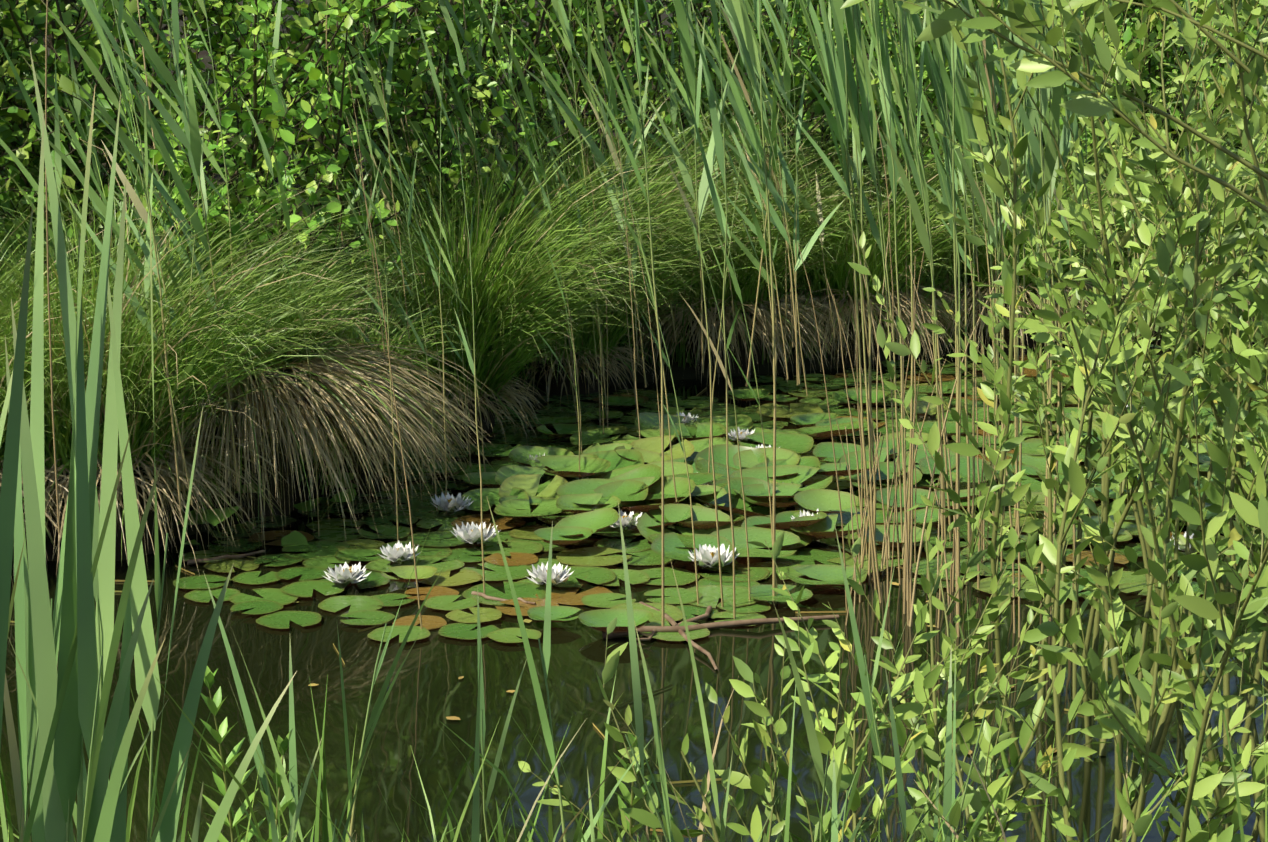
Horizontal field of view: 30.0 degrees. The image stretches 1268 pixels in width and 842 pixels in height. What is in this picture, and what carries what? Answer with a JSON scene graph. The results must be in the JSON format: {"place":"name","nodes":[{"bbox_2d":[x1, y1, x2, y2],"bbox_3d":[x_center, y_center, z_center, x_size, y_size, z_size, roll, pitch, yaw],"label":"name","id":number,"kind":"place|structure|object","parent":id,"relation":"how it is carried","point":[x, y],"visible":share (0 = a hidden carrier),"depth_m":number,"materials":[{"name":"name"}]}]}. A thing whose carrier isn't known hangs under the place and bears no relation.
{"place":"outdoors","nodes":[
{"label":"outdoors","id":0,"kind":"place"},
{"bbox_2d":[4,0,1258,561],"bbox_3d":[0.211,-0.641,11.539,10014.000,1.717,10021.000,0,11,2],"label":"ground","id":1,"kind":"structure","parent":0,"point":[686,372],"depth_m":10.21,"materials":[{"name":"soil"}]},
{"bbox_2d":[0,50,1049,841],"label":"reeds","id":2,"kind":"object","parent":1,"relation":"on","point":[62,704],"visible":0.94,"depth_m":2.53,"materials":[{"name":"green plant"}]},
{"bbox_2d":[0,0,1232,189],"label":"trees","id":3,"kind":"object","parent":1,"relation":"on","point":[314,12],"depth_m":14.40,"materials":[{"name":"green plant"}]},
{"bbox_2d":[0,28,1267,584],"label":"sedge tussocks","id":4,"kind":"object","parent":1,"relation":"on","point":[516,300],"visible":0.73,"depth_m":8.25,"materials":[{"name":"green plant"}]},
{"bbox_2d":[0,0,1267,310],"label":"shrubs","id":5,"kind":"object","parent":1,"relation":"on","point":[302,80],"visible":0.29,"depth_m":8.73,"materials":[{"name":"green plant"}]},
{"bbox_2d":[0,119,1267,841],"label":"bank grass","id":6,"kind":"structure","parent":1,"relation":"on","point":[326,823],"depth_m":3.77,"materials":[{"name":"green plant"}]},
{"bbox_2d":[518,0,1267,841],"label":"willow shrub","id":7,"kind":"object","parent":1,"relation":"on","point":[1108,354],"visible":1,"depth_m":3.87,"materials":[{"name":"green plant"}]},
{"bbox_2d":[0,343,1267,841],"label":"pond water","id":8,"kind":"structure","parent":0,"point":[430,691],"depth_m":5.63,"materials":[{"name":"green liquid"}]},
{"bbox_2d":[177,437,661,841],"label":"leafy plants","id":9,"kind":"object","parent":8,"relation":"on","point":[294,538],"visible":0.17,"depth_m":3.56,"materials":[{"name":"green plant"}]},
{"bbox_2d":[187,550,838,669],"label":"fallen branches","id":10,"kind":"object","parent":8,"relation":"on","point":[676,627],"visible":0.81,"depth_m":6.24,"materials":[{"name":"brown wood"}]},
{"bbox_2d":[10,387,1233,836],"bbox_3d":[0.075,0.384,7.076,5.309,0.005,5.477,0,11,2],"label":"floating debris","id":11,"kind":"object","parent":8,"relation":"on","point":[608,709],"visible":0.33,"depth_m":6.24,"materials":[{"name":"brown plant"}]},
{"bbox_2d":[0,0,1266,637],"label":"reeds","id":12,"kind":"object","parent":8,"relation":"in","point":[956,96],"visible":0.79,"depth_m":6.83,"materials":[{"name":"green plant"}]},
{"bbox_2d":[173,354,1267,642],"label":"water lilies","id":13,"kind":"object","parent":8,"relation":"on","point":[611,474],"visible":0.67,"depth_m":7.36,"materials":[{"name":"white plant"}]}
]}

